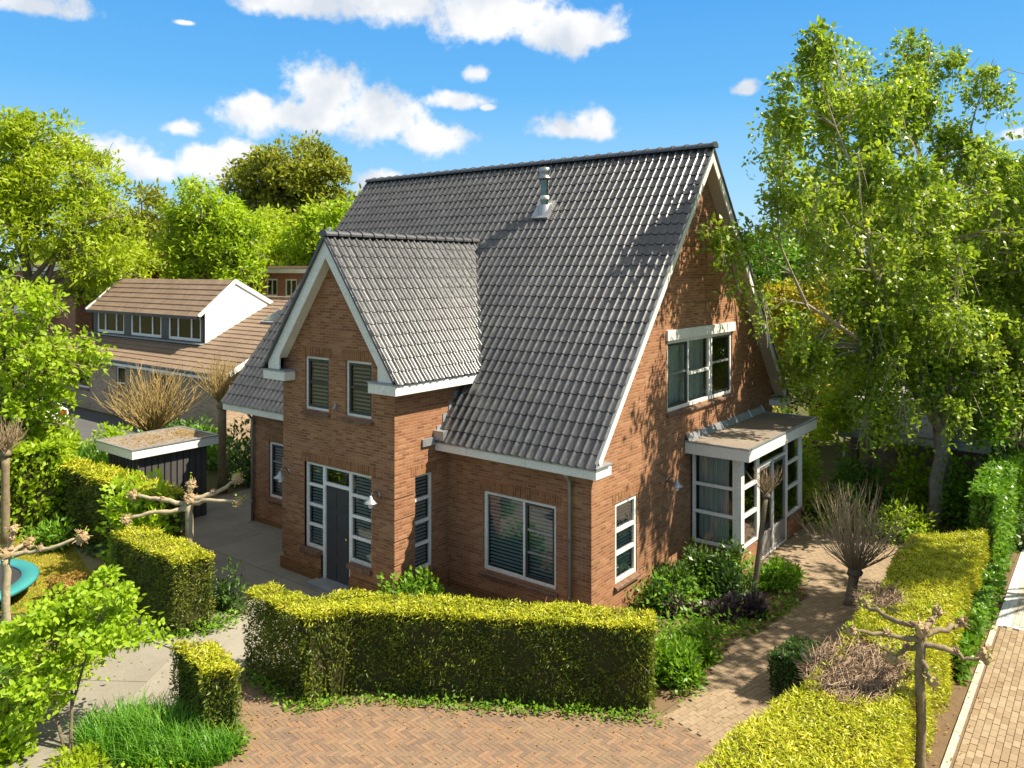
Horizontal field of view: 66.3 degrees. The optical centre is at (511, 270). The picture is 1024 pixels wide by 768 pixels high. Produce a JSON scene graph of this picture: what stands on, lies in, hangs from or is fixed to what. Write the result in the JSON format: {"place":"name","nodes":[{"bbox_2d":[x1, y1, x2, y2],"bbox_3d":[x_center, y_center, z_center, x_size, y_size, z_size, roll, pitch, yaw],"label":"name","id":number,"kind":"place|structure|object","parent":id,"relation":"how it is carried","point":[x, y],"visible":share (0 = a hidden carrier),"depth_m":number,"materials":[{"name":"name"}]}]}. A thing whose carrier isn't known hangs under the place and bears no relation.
{"place":"outdoors","nodes":[
{"label":"outdoors","id":0,"kind":"place"},
{"bbox_2d":[0,537,114,613],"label":"lawn","id":1,"kind":"structure","parent":0,"point":[39,561],"depth_m":18.51,"materials":[{"name":"yellow plant"}]},
{"bbox_2d":[0,417,29,544],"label":"pollarded willow","id":2,"kind":"object","parent":1,"relation":"on","point":[6,446],"visible":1,"depth_m":19.94,"materials":[{"name":"brown plant"}]},
{"bbox_2d":[0,559,38,615],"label":"trampoline","id":3,"kind":"object","parent":1,"relation":"on","point":[24,575],"visible":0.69,"depth_m":16.98,"materials":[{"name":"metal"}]},
{"bbox_2d":[17,513,77,553],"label":"shrub","id":4,"kind":"object","parent":1,"relation":"on","point":[55,534],"visible":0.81,"depth_m":19.51,"materials":[{"name":"green plant"}]},
{"bbox_2d":[43,568,94,598],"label":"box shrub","id":5,"kind":"object","parent":1,"relation":"on","point":[65,580],"visible":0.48,"depth_m":16.60,"materials":[{"name":"orange plant"}]},
{"bbox_2d":[0,634,240,767],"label":"garden path","id":6,"kind":"structure","parent":0,"point":[138,674],"depth_m":13.07,"materials":[{"name":"concrete"}]},
{"bbox_2d":[62,278,289,439],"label":"neighbour house","id":7,"kind":"structure","parent":0,"point":[172,322],"depth_m":37.42,"materials":[{"name":"brown tile"}]},
{"bbox_2d":[98,313,123,333],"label":"window","id":8,"kind":"structure","parent":7,"relation":"in","point":[110,323],"depth_m":41.66,"materials":[{"name":"white paint"}]},
{"bbox_2d":[131,315,160,337],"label":"window","id":9,"kind":"structure","parent":7,"relation":"in","point":[149,326],"depth_m":39.39,"materials":[{"name":"white paint"}]},
{"bbox_2d":[169,318,200,341],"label":"window","id":10,"kind":"structure","parent":7,"relation":"in","point":[179,329],"depth_m":37.14,"materials":[{"name":"white paint"}]},
{"bbox_2d":[73,488,355,673],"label":"patio","id":11,"kind":"structure","parent":0,"point":[225,531],"depth_m":18.95,"materials":[{"name":"concrete"}]},
{"bbox_2d":[95,426,218,519],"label":"garden shed","id":12,"kind":"structure","parent":11,"relation":"on","point":[179,460],"depth_m":21.76,"materials":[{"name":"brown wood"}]},
{"bbox_2d":[116,468,246,544],"bbox_3d":[-6.999,5.657,16.837,2.628,2.708,0.784,0,0,-5],"label":"pollarded tree","id":13,"kind":"object","parent":11,"relation":"on","point":[190,501],"visible":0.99,"depth_m":16.82,"materials":[{"name":"beige plant"}]},
{"bbox_2d":[206,676,719,767],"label":"driveway","id":14,"kind":"structure","parent":0,"point":[380,735],"depth_m":11.70,"materials":[{"name":"brown brick"}]},
{"bbox_2d":[0,278,1023,767],"bbox_3d":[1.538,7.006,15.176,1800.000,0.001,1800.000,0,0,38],"label":"ground","id":15,"kind":"structure","parent":0,"point":[828,454],"depth_m":25.35,"materials":[{"name":"brown soil"}]},
{"bbox_2d":[0,703,41,767],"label":"shrub","id":16,"kind":"object","parent":15,"relation":"on","point":[11,742],"visible":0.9,"depth_m":11.16,"materials":[{"name":"green plant"}]},
{"bbox_2d":[0,422,81,539],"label":"leafy hedge","id":17,"kind":"object","parent":15,"relation":"on","point":[36,485],"visible":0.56,"depth_m":20.57,"materials":[{"name":"green plant"}]},
{"bbox_2d":[0,514,92,621],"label":"pollarded tree","id":18,"kind":"object","parent":15,"relation":"on","point":[8,552],"visible":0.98,"depth_m":15.15,"materials":[{"name":"beige plant"}]},
{"bbox_2d":[0,259,116,439],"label":"leafy tree","id":19,"kind":"object","parent":15,"relation":"on","point":[48,362],"visible":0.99,"depth_m":21.62,"materials":[{"name":"green plant"}]},
{"bbox_2d":[0,574,140,735],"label":"ground cover","id":20,"kind":"object","parent":15,"relation":"on","point":[87,669],"visible":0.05,"depth_m":13.16,"materials":[{"name":"green plant"}]},
{"bbox_2d":[41,740,112,767],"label":"shrub","id":21,"kind":"object","parent":15,"relation":"on","point":[84,758],"visible":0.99,"depth_m":11.00,"materials":[{"name":"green plant"}]},
{"bbox_2d":[0,105,153,385],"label":"leafy tree","id":22,"kind":"object","parent":15,"relation":"on","point":[33,170],"visible":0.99,"depth_m":43.93,"materials":[{"name":"green plant"}]},
{"bbox_2d":[0,264,169,354],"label":"brick building","id":23,"kind":"structure","parent":15,"relation":"on","point":[79,316],"depth_m":59.43,"materials":[{"name":"white paint"}]},
{"bbox_2d":[0,563,174,750],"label":"young maple","id":24,"kind":"object","parent":15,"relation":"on","point":[75,610],"visible":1,"depth_m":11.64,"materials":[{"name":"green plant"}]},
{"bbox_2d":[76,442,107,465],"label":"shrub","id":25,"kind":"object","parent":15,"relation":"on","point":[84,451],"visible":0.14,"depth_m":25.52,"materials":[{"name":"green plant"}]},
{"bbox_2d":[59,405,140,452],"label":"neighbour drive","id":26,"kind":"structure","parent":15,"relation":"on","point":[87,422],"depth_m":35.93,"materials":[{"name":"concrete"}]},
{"bbox_2d":[78,421,132,464],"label":"shrub","id":27,"kind":"object","parent":15,"relation":"on","point":[112,432],"visible":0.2,"depth_m":28.24,"materials":[{"name":"green plant"}]},
{"bbox_2d":[47,233,165,304],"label":"leafy tree","id":28,"kind":"object","parent":15,"relation":"on","point":[144,261],"visible":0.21,"depth_m":57.07,"materials":[{"name":"green plant"}]},
{"bbox_2d":[59,456,187,554],"bbox_3d":[-9.926,6.056,19.679,5.522,2.196,1.104,0,0,38],"label":"hedge","id":29,"kind":"object","parent":15,"relation":"on","point":[83,493],"visible":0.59,"depth_m":19.85,"materials":[{"name":"green plant"}]},
{"bbox_2d":[92,466,182,567],"bbox_3d":[-8.558,5.808,17.852,3.090,2.735,1.346,0,0,38],"label":"vine shrub","id":30,"kind":"object","parent":15,"relation":"on","point":[124,507],"visible":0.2,"depth_m":17.86,"materials":[{"name":"green plant"}]},
{"bbox_2d":[88,178,191,278],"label":"leafy tree","id":31,"kind":"object","parent":15,"relation":"on","point":[150,198],"visible":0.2,"depth_m":60.40,"materials":[{"name":"green plant"}]},
{"bbox_2d":[91,358,213,431],"bbox_3d":[-11.383,4.876,24.940,3.346,4.260,3.634,0,0,38],"label":"pollarded willow","id":32,"kind":"object","parent":15,"relation":"on","point":[146,415],"visible":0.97,"depth_m":24.64,"materials":[{"name":"brown plant"}]},
{"bbox_2d":[51,685,256,767],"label":"grass clump","id":33,"kind":"object","parent":15,"relation":"on","point":[130,728],"visible":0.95,"depth_m":11.38,"materials":[{"name":"green plant"}]},
{"bbox_2d":[107,521,216,637],"bbox_3d":[-7.132,6.213,15.917,3.061,1.737,0.989,0,0,38],"label":"hedge","id":34,"kind":"object","parent":15,"relation":"on","point":[168,574],"visible":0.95,"depth_m":15.30,"materials":[{"name":"green plant"}]},
{"bbox_2d":[153,607,245,640],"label":"ground cover","id":35,"kind":"object","parent":15,"relation":"on","point":[211,624],"visible":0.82,"depth_m":15.15,"materials":[{"name":"green plant"}]},
{"bbox_2d":[167,636,243,740],"bbox_3d":[-4.700,6.408,12.029,0.698,1.344,1.700,0,0,-43],"label":"hedge","id":36,"kind":"object","parent":15,"relation":"on","point":[205,677],"visible":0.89,"depth_m":11.71,"materials":[{"name":"green plant"}]},
{"bbox_2d":[142,173,275,294],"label":"leafy tree","id":37,"kind":"object","parent":15,"relation":"on","point":[225,226],"visible":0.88,"depth_m":50.63,"materials":[{"name":"green plant"}]},
{"bbox_2d":[184,423,237,473],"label":"shrub","id":38,"kind":"object","parent":15,"relation":"on","point":[213,455],"visible":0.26,"depth_m":27.61,"materials":[{"name":"green plant"}]},
{"bbox_2d":[189,353,244,493],"bbox_3d":[-9.221,4.738,24.789,1.924,4.536,2.101,0,0,-23],"label":"pollarded willow","id":39,"kind":"object","parent":15,"relation":"on","point":[224,382],"visible":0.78,"depth_m":24.62,"materials":[{"name":"brown plant"}]},
{"bbox_2d":[208,557,249,615],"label":"shrub","id":40,"kind":"object","parent":15,"relation":"on","point":[224,600],"visible":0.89,"depth_m":16.12,"materials":[{"name":"green plant"}]},
{"bbox_2d":[215,416,250,491],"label":"shrub","id":41,"kind":"object","parent":15,"relation":"on","point":[241,461],"visible":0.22,"depth_m":25.82,"materials":[{"name":"green plant"}]},
{"bbox_2d":[208,203,305,288],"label":"leafy tree","id":42,"kind":"object","parent":15,"relation":"on","point":[288,219],"visible":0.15,"depth_m":64.16,"materials":[{"name":"green plant"}]},
{"bbox_2d":[252,266,307,295],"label":"brick building","id":43,"kind":"structure","parent":15,"relation":"on","point":[283,280],"depth_m":54.99,"materials":[{"name":"brown brick"}]},
{"bbox_2d":[215,129,361,229],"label":"leafy tree","id":44,"kind":"object","parent":15,"relation":"on","point":[266,176],"visible":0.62,"depth_m":77.37,"materials":[{"name":"green plant"}]},
{"bbox_2d":[263,192,354,265],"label":"leafy tree","id":45,"kind":"object","parent":15,"relation":"on","point":[317,220],"visible":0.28,"depth_m":59.08,"materials":[{"name":"green plant"}]},
{"bbox_2d":[240,580,659,714],"bbox_3d":[-1.230,6.247,12.831,7.225,1.670,1.429,0,0,9],"label":"hedge","id":46,"kind":"object","parent":15,"relation":"on","point":[406,645],"visible":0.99,"depth_m":12.75,"materials":[{"name":"green plant"}]},
{"bbox_2d":[239,665,668,725],"bbox_3d":[-1.194,6.902,12.444,7.275,0.327,1.176,0,0,11],"label":"ground cover","id":47,"kind":"object","parent":15,"relation":"on","point":[300,706],"visible":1,"depth_m":12.51,"materials":[{"name":"green plant"}]},
{"bbox_2d":[220,141,817,616],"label":"brick house","id":48,"kind":"structure","parent":15,"relation":"on","point":[492,381],"depth_m":17.71,"materials":[{"name":"tile"}]},
{"bbox_2d":[265,433,282,504],"bbox_3d":[-6.318,5.390,21.340,1.110,1.837,0.250,0,0,38],"label":"window","id":49,"kind":"structure","parent":48,"relation":"in","point":[275,440],"depth_m":21.54,"materials":[{"name":"white paint"}]},
{"bbox_2d":[301,346,331,417],"bbox_3d":[-4.386,2.497,17.763,1.085,1.531,0.250,0,0,38],"label":"window","id":50,"kind":"structure","parent":48,"relation":"in","point":[312,353],"depth_m":17.84,"materials":[{"name":"white paint"}]},
{"bbox_2d":[327,485,348,585],"bbox_3d":[-3.869,5.892,17.373,0.799,2.168,0.121,0,0,38],"label":"front door","id":51,"kind":"structure","parent":48,"relation":"in","point":[337,498],"depth_m":17.40,"materials":[{"name":"paint"}]},
{"bbox_2d":[341,350,374,425],"bbox_3d":[-3.276,2.497,16.901,1.077,1.531,0.250,0,0,38],"label":"window","id":52,"kind":"structure","parent":48,"relation":"in","point":[355,357],"depth_m":17.00,"materials":[{"name":"white paint"}]},
{"bbox_2d":[411,460,436,576],"bbox_3d":[-1.931,5.330,16.888,0.250,2.357,0.790,0,0,38],"label":"window","id":53,"kind":"structure","parent":48,"relation":"in","point":[424,469],"depth_m":17.00,"materials":[{"name":"white paint"}]},
{"bbox_2d":[479,479,560,597],"bbox_3d":[0.159,5.505,16.310,2.140,2.007,0.250,0,0,38],"label":"window","id":54,"kind":"structure","parent":48,"relation":"in","point":[527,497],"depth_m":16.25,"materials":[{"name":"white paint"}]},
{"bbox_2d":[612,483,640,590],"bbox_3d":[2.340,5.487,16.266,0.220,1.952,1.135,0,0,38],"label":"window","id":55,"kind":"structure","parent":48,"relation":"in","point":[619,498],"depth_m":16.36,"materials":[{"name":"white paint"}]},
{"bbox_2d":[666,332,735,417],"bbox_3d":[4.566,2.447,19.263,0.379,1.722,3.850,0,0,38],"label":"window","id":56,"kind":"structure","parent":48,"relation":"in","point":[685,369],"depth_m":19.14,"materials":[{"name":"white paint"}]},
{"bbox_2d":[692,454,735,549],"bbox_3d":[4.786,5.346,18.397,1.060,2.120,0.276,0,0,38],"label":"window","id":57,"kind":"structure","parent":48,"relation":"in","point":[713,482],"depth_m":18.48,"materials":[{"name":"grey glass"}]},
{"bbox_2d":[744,459,757,548],"bbox_3d":[5.572,5.346,18.388,0.072,2.120,0.938,0,0,38],"label":"window frame","id":58,"kind":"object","parent":48,"relation":"in","point":[754,510],"depth_m":18.70,"materials":[{"name":"white paint"}]},
{"bbox_2d":[787,436,800,516],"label":"bay window","id":59,"kind":"structure","parent":48,"relation":"in","point":[797,482],"depth_m":21.17,"materials":[{"name":"white paint"}]},
{"bbox_2d":[390,564,804,712],"bbox_3d":[2.082,6.994,15.268,10.040,0.001,5.741,0,0,-12],"label":"flower bed","id":60,"kind":"object","parent":15,"relation":"on","point":[665,700],"visible":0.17,"depth_m":15.59,"materials":[{"name":"soil"}]},
{"bbox_2d":[374,565,458,605],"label":"shrub","id":61,"kind":"object","parent":60,"relation":"on","point":[416,585],"visible":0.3,"depth_m":15.71,"materials":[{"name":"green plant"}]},
{"bbox_2d":[638,578,687,616],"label":"shrub","id":62,"kind":"object","parent":60,"relation":"on","point":[654,589],"visible":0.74,"depth_m":16.09,"materials":[{"name":"green plant"}]},
{"bbox_2d":[653,557,696,598],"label":"shrub","id":63,"kind":"object","parent":60,"relation":"on","point":[677,564],"visible":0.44,"depth_m":16.75,"materials":[{"name":"green plant"}]},
{"bbox_2d":[650,632,708,702],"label":"perennial","id":64,"kind":"object","parent":60,"relation":"on","point":[683,672],"visible":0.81,"depth_m":13.20,"materials":[{"name":"green plant"}]},
{"bbox_2d":[653,601,742,687],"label":"shrub","id":65,"kind":"object","parent":60,"relation":"on","point":[692,621],"visible":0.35,"depth_m":14.55,"materials":[{"name":"green plant"}]},
{"bbox_2d":[617,548,788,620],"bbox_3d":[3.944,6.668,17.009,4.930,0.852,2.355,0,0,-30],"label":"shrub","id":66,"kind":"object","parent":60,"relation":"on","point":[699,589],"visible":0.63,"depth_m":16.65,"materials":[{"name":"green plant"}]},
{"bbox_2d":[684,618,724,667],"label":"perennial","id":67,"kind":"object","parent":60,"relation":"on","point":[708,657],"visible":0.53,"depth_m":14.12,"materials":[{"name":"green plant"}]},
{"bbox_2d":[680,535,749,590],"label":"shrub","id":68,"kind":"object","parent":60,"relation":"on","point":[705,556],"visible":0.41,"depth_m":17.45,"materials":[{"name":"green plant"}]},
{"bbox_2d":[624,572,811,640],"bbox_3d":[4.758,6.903,16.135,5.066,0.337,2.220,0,0,-24],"label":"ground cover","id":69,"kind":"object","parent":60,"relation":"on","point":[775,604],"visible":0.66,"depth_m":15.72,"materials":[{"name":"green plant"}]},
{"bbox_2d":[711,590,743,622],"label":"purple plant","id":70,"kind":"object","parent":60,"relation":"on","point":[731,602],"visible":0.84,"depth_m":15.75,"materials":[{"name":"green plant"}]},
{"bbox_2d":[707,547,758,607],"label":"shrub","id":71,"kind":"object","parent":60,"relation":"on","point":[732,581],"visible":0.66,"depth_m":16.56,"materials":[{"name":"green plant"}]},
{"bbox_2d":[737,586,770,619],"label":"purple plant","id":72,"kind":"object","parent":60,"relation":"on","point":[750,606],"visible":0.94,"depth_m":15.79,"materials":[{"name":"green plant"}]},
{"bbox_2d":[746,464,785,600],"bbox_3d":[5.407,5.530,16.755,0.833,2.972,0.733,0,0,21],"label":"pollarded willow","id":73,"kind":"object","parent":60,"relation":"on","point":[766,495],"visible":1,"depth_m":16.72,"materials":[{"name":"brown plant"}]},
{"bbox_2d":[752,555,807,595],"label":"perennial","id":74,"kind":"object","parent":60,"relation":"on","point":[779,571],"visible":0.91,"depth_m":17.28,"materials":[{"name":"green plant"}]},
{"bbox_2d":[765,632,835,698],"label":"box shrub","id":75,"kind":"object","parent":15,"relation":"on","point":[783,675],"visible":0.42,"depth_m":12.84,"materials":[{"name":"green plant"}]},
{"bbox_2d":[794,433,826,495],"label":"shrub","id":76,"kind":"object","parent":15,"relation":"on","point":[807,465],"visible":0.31,"depth_m":23.82,"materials":[{"name":"green plant"}]},
{"bbox_2d":[794,479,838,514],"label":"shrub","id":77,"kind":"object","parent":15,"relation":"on","point":[809,505],"visible":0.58,"depth_m":22.75,"materials":[{"name":"green plant"}]},
{"bbox_2d":[695,528,990,767],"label":"hedge","id":78,"kind":"object","parent":15,"relation":"on","point":[856,708],"visible":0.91,"depth_m":11.04,"materials":[{"name":"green plant"}]},
{"bbox_2d":[818,480,872,529],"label":"shrub","id":79,"kind":"object","parent":15,"relation":"on","point":[849,490],"visible":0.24,"depth_m":21.58,"materials":[{"name":"green plant"}]},
{"bbox_2d":[695,15,1023,522],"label":"birch tree","id":80,"kind":"object","parent":15,"relation":"on","point":[875,114],"visible":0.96,"depth_m":19.90,"materials":[{"name":"green plant"}]},
{"bbox_2d":[827,450,898,512],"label":"shrub","id":81,"kind":"object","parent":15,"relation":"on","point":[873,473],"visible":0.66,"depth_m":23.34,"materials":[{"name":"green plant"}]},
{"bbox_2d":[802,498,932,544],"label":"ground cover","id":82,"kind":"object","parent":15,"relation":"on","point":[823,517],"visible":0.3,"depth_m":20.90,"materials":[{"name":"green plant"}]},
{"bbox_2d":[801,312,934,496],"bbox_3d":[10.716,4.117,23.352,4.147,5.808,2.730,0,0,38],"label":"tree","id":83,"kind":"object","parent":15,"relation":"on","point":[836,419],"visible":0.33,"depth_m":23.51,"materials":[{"name":"green plant"}]},
{"bbox_2d":[794,491,947,540],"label":"ground cover","id":84,"kind":"object","parent":15,"relation":"on","point":[879,517],"visible":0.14,"depth_m":20.90,"materials":[{"name":"green plant"}]},
{"bbox_2d":[756,162,1002,351],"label":"leafy tree","id":85,"kind":"object","parent":15,"relation":"on","point":[919,262],"visible":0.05,"depth_m":43.61,"materials":[{"name":"green plant"}]},
{"bbox_2d":[876,497,937,541],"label":"shrub","id":86,"kind":"object","parent":15,"relation":"on","point":[917,524],"visible":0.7,"depth_m":20.44,"materials":[{"name":"green plant"}]},
{"bbox_2d":[884,430,948,519],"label":"shrub","id":87,"kind":"object","parent":15,"relation":"on","point":[912,488],"visible":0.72,"depth_m":22.58,"materials":[{"name":"green plant"}]},
{"bbox_2d":[838,348,1005,497],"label":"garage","id":88,"kind":"structure","parent":15,"relation":"on","point":[928,438],"depth_m":24.07,"materials":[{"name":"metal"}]},
{"bbox_2d":[929,448,988,531],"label":"shrub","id":89,"kind":"object","parent":15,"relation":"on","point":[960,490],"visible":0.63,"depth_m":21.22,"materials":[{"name":"green plant"}]},
{"bbox_2d":[894,313,1023,490],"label":"tree","id":90,"kind":"object","parent":15,"relation":"on","point":[968,365],"visible":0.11,"depth_m":21.68,"materials":[{"name":"green plant"}]},
{"bbox_2d":[911,531,1018,767],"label":"verge","id":91,"kind":"structure","parent":15,"relation":"on","point":[942,737],"depth_m":12.30,"materials":[{"name":"soil"}]},
{"bbox_2d":[841,590,997,767],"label":"pollarded tree","id":92,"kind":"object","parent":91,"relation":"on","point":[922,631],"visible":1,"depth_m":10.59,"materials":[{"name":"brown plant"}]},
{"bbox_2d":[948,562,1007,685],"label":"ivy hedge","id":93,"kind":"object","parent":15,"relation":"on","point":[985,600],"visible":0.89,"depth_m":14.92,"materials":[{"name":"green plant"}]},
{"bbox_2d":[950,154,1023,338],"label":"leafy tree","id":94,"kind":"object","parent":15,"relation":"on","point":[972,226],"visible":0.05,"depth_m":41.73,"materials":[{"name":"green plant"}]},
{"bbox_2d":[960,381,1023,462],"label":"shrub","id":95,"kind":"object","parent":15,"relation":"on","point":[996,436],"visible":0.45,"depth_m":20.36,"materials":[{"name":"green plant"}]},
{"bbox_2d":[964,437,1023,574],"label":"ivy hedge","id":96,"kind":"object","parent":15,"relation":"on","point":[995,495],"visible":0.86,"depth_m":18.18,"materials":[{"name":"green plant"}]},
{"bbox_2d":[968,116,1023,481],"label":"birch tree","id":97,"kind":"object","parent":15,"relation":"on","point":[1018,282],"visible":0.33,"depth_m":22.00,"materials":[{"name":"green plant"}]},
{"bbox_2d":[0,0,1023,277],"label":"sky","id":98,"kind":"structure","parent":0,"point":[182,88],"materials":[{"name":"blue"}]},
{"bbox_2d":[742,213,817,407],"bbox_3d":[12.216,1.997,38.273,6.397,10.055,6.796,0,0,38],"label":"tree","id":99,"kind":"object","parent":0,"point":[794,255],"visible":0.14,"depth_m":37.69,"materials":[{"name":"plant"}]},
{"bbox_2d":[661,522,904,756],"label":"path","id":100,"kind":"structure","parent":0,"point":[827,576],"depth_m":14.96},
{"bbox_2d":[793,477,936,606],"bbox_3d":[7.288,5.633,16.362,2.664,2.785,2.638,0,0,38],"label":"pollarded willow","id":101,"kind":"object","parent":100,"relation":"on","point":[853,560],"visible":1,"depth_m":16.27,"materials":[{"name":"brown plant"}]},
{"bbox_2d":[760,258,863,445],"bbox_3d":[12.469,3.256,31.457,6.434,7.569,5.359,0,0,38],"label":"tree","id":102,"kind":"object","parent":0,"point":[784,290],"visible":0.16,"depth_m":31.28,"materials":[{"name":"plant"}]},
{"bbox_2d":[940,549,1023,767],"bbox_3d":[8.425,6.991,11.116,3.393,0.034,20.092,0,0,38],"label":"road","id":103,"kind":"structure","parent":0,"point":[982,742],"depth_m":12.31,"materials":[{"name":"brown brick"}]},
{"bbox_2d":[91,600,1021,767],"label":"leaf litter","id":104,"kind":"object","parent":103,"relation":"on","point":[588,723],"visible":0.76,"depth_m":12.25,"materials":[{"name":"brown plant"}]},
{"bbox_2d":[940,624,997,767],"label":"kerb","id":105,"kind":"structure","parent":103,"relation":"on","point":[954,740],"depth_m":12.44,"materials":[{"name":"grey concrete"}]},
{"bbox_2d":[996,549,1023,627],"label":"pavement","id":106,"kind":"structure","parent":103,"relation":"on","point":[1011,599],"depth_m":16.84,"materials":[{"name":"grey concrete"}]},
{"bbox_2d":[1008,574,1023,628],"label":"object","id":107,"kind":"structure","parent":103,"relation":"on","point":[1017,617],"depth_m":16.11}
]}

